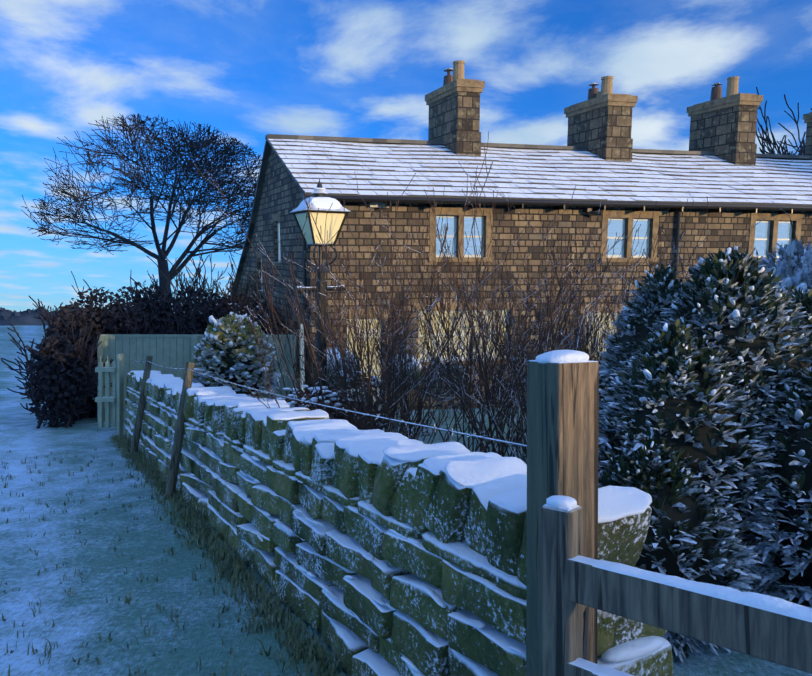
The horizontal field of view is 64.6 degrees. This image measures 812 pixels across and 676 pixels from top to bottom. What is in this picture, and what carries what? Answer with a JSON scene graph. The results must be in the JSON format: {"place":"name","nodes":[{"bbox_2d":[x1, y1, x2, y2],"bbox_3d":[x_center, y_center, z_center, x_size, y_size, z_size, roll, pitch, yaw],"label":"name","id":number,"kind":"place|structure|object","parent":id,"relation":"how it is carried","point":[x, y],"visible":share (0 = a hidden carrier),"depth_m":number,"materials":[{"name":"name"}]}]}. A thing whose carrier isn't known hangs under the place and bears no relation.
{"place":"outdoors","nodes":[
{"label":"outdoors","id":0,"kind":"place"},
{"bbox_2d":[296,188,341,209],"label":"snow","id":1,"kind":"structure","parent":0,"point":[322,202],"depth_m":6.92,"materials":[{"name":"white snow"}]},
{"bbox_2d":[0,326,811,675],"bbox_3d":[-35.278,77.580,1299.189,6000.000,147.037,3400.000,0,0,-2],"label":"ground","id":2,"kind":"structure","parent":0,"point":[88,614],"depth_m":4.10,"materials":[{"name":"white snow"}]},
{"bbox_2d":[0,308,110,325],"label":"treeline","id":3,"kind":"object","parent":2,"relation":"on","point":[26,318],"visible":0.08,"depth_m":108.31,"materials":[{"name":"green plant"}]},
{"bbox_2d":[0,306,103,319],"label":"treeline fringe","id":4,"kind":"object","parent":3,"relation":"attached to","point":[15,312],"visible":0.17,"depth_m":108.87,"materials":[{"name":"black plant"}]},
{"bbox_2d":[95,354,123,435],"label":"gate","id":5,"kind":"structure","parent":2,"relation":"on","point":[116,369],"depth_m":10.16,"materials":[{"name":"wood"}]},
{"bbox_2d":[21,113,261,301],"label":"bare tree","id":6,"kind":"object","parent":2,"relation":"on","point":[193,147],"visible":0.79,"depth_m":43.57,"materials":[{"name":"brown plant"}]},
{"bbox_2d":[1,251,301,428],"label":"hedge","id":7,"kind":"object","parent":2,"relation":"on","point":[46,363],"depth_m":12.25,"materials":[{"name":"plant"}]},
{"bbox_2d":[130,356,194,499],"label":"fence posts","id":8,"kind":"object","parent":2,"relation":"on","point":[176,453],"visible":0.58,"depth_m":6.20,"materials":[{"name":"brown wood"}]},
{"bbox_2d":[0,433,351,675],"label":"grass tufts","id":9,"kind":"object","parent":2,"relation":"on","point":[271,612],"visible":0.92,"depth_m":3.87,"materials":[{"name":"green plant"}]},
{"bbox_2d":[97,334,295,422],"bbox_3d":[-3.862,0.748,12.002,3.568,1.630,0.135,0,0,-7],"label":"fence","id":10,"kind":"object","parent":2,"relation":"on","point":[172,350],"visible":0.27,"depth_m":11.94,"materials":[{"name":"green wood"}]},
{"bbox_2d":[147,230,261,320],"bbox_3d":[-4.367,-0.650,19.758,7.539,4.531,4.846,0,0,-33],"label":"russet shrub","id":11,"kind":"object","parent":2,"relation":"on","point":[229,289],"depth_m":17.86,"materials":[{"name":"brown plant"}]},
{"bbox_2d":[191,313,280,399],"bbox_3d":[-2.687,0.542,10.116,1.417,1.875,1.436,0,0,-2],"label":"variegated shrub","id":12,"kind":"object","parent":2,"relation":"on","point":[222,334],"depth_m":9.72,"materials":[{"name":"green plant"}]},
{"bbox_2d":[193,312,280,399],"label":"snow","id":13,"kind":"structure","parent":12,"relation":"on","point":[213,320],"depth_m":9.70,"materials":[{"name":"white snow"}]},
{"bbox_2d":[289,178,350,408],"bbox_3d":[-0.968,0.058,7.197,0.615,3.600,0.774,0,0,-30],"label":"lamp post","id":14,"kind":"object","parent":2,"relation":"on","point":[334,220],"visible":0.56,"depth_m":7.04,"materials":[{"name":"black metal"}]},
{"bbox_2d":[276,371,380,406],"bbox_3d":[-0.842,0.537,6.784,1.020,0.364,1.594,0,0,9],"label":"low shrub","id":15,"kind":"object","parent":2,"relation":"on","point":[313,399],"visible":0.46,"depth_m":6.20,"materials":[{"name":"white plant"}]},
{"bbox_2d":[285,371,387,429],"bbox_3d":[-0.812,0.927,6.669,1.303,1.148,1.769,0,0,-2],"label":"shrub","id":16,"kind":"object","parent":2,"relation":"on","point":[329,411],"visible":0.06,"depth_m":6.35,"materials":[{"name":"plant"}]},
{"bbox_2d":[314,347,422,421],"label":"box balls","id":17,"kind":"object","parent":2,"relation":"on","point":[417,377],"visible":0.02,"depth_m":11.39},
{"bbox_2d":[125,370,672,675],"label":"dry stone wall","id":18,"kind":"structure","parent":2,"relation":"on","point":[457,530],"depth_m":2.78,"materials":[{"name":"green stone"}]},
{"bbox_2d":[126,390,662,675],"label":"snow on wall","id":19,"kind":"structure","parent":18,"relation":"on","point":[465,467],"depth_m":2.52,"materials":[{"name":"white snow"}]},
{"bbox_2d":[194,131,811,463],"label":"bare shrubs","id":20,"kind":"object","parent":2,"relation":"on","point":[474,339],"visible":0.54,"depth_m":6.35,"materials":[{"name":"brown plant"}]},
{"bbox_2d":[230,60,811,410],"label":"cottage row","id":21,"kind":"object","parent":2,"relation":"on","point":[731,174],"visible":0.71,"depth_m":14.81,"materials":[{"name":"stone"}]},
{"bbox_2d":[526,360,598,675],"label":"gate post","id":22,"kind":"object","parent":2,"relation":"on","point":[562,424],"visible":0.67,"depth_m":1.75,"materials":[{"name":"brown wood"}]},
{"bbox_2d":[130,358,526,448],"bbox_3d":[-2.012,0.321,6.020,0.052,0.084,9.751,0,0,-29],"label":"barbed wire","id":23,"kind":"object","parent":22,"relation":"attached to","point":[435,428],"visible":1,"depth_m":2.63,"materials":[{"name":"grey metal"}]},
{"bbox_2d":[535,350,588,363],"bbox_3d":[0.436,0.055,1.783,0.143,0.042,0.128,0,0,-31],"label":"snow cap","id":24,"kind":"object","parent":22,"relation":"on","point":[564,356],"visible":0.71,"depth_m":1.73,"materials":[{"name":"white snow"}]},
{"bbox_2d":[541,504,811,675],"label":"field gate","id":25,"kind":"structure","parent":22,"relation":"attached to","point":[573,580],"depth_m":1.31,"materials":[{"name":"brown wood"}]},
{"bbox_2d":[546,495,811,675],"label":"snow","id":26,"kind":"structure","parent":25,"relation":"attached to","point":[774,605],"depth_m":1.22,"materials":[{"name":"white snow"}]},
{"bbox_2d":[598,247,811,661],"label":"yew","id":27,"kind":"object","parent":2,"relation":"on","point":[798,311],"visible":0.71,"depth_m":3.51,"materials":[{"name":"green plant"}]},
{"bbox_2d":[598,246,811,640],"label":"snow on bush","id":28,"kind":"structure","parent":27,"relation":"attached to","point":[735,313],"depth_m":3.56,"materials":[{"name":"white snow"}]},
{"bbox_2d":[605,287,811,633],"bbox_3d":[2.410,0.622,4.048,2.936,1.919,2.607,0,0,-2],"label":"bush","id":29,"kind":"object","parent":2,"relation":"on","point":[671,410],"visible":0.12,"depth_m":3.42,"materials":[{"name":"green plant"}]},
{"bbox_2d":[756,87,811,154],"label":"bare trees","id":30,"kind":"object","parent":2,"relation":"on","point":[800,148],"visible":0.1,"depth_m":31.20,"materials":[{"name":"brown plant"}]},
{"bbox_2d":[758,239,811,301],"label":"frosted shrub","id":31,"kind":"object","parent":2,"relation":"on","point":[801,273],"depth_m":6.17,"materials":[{"name":"plant"}]},
{"bbox_2d":[758,247,809,296],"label":"snow","id":32,"kind":"structure","parent":31,"relation":"on","point":[801,285],"depth_m":6.10,"materials":[{"name":"white snow"}]},
{"bbox_2d":[0,0,811,312],"label":"sky","id":33,"kind":"structure","parent":0,"point":[251,70],"materials":[{"name":"blue"}]},
{"bbox_2d":[583,606,588,659],"bbox_3d":[0.431,0.614,1.627,0.159,0.668,0.376,0,0,-2],"label":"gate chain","id":34,"kind":"object","parent":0,"point":[585,629],"visible":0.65,"depth_m":1.71,"materials":[{"name":"grey metal"}]}
]}

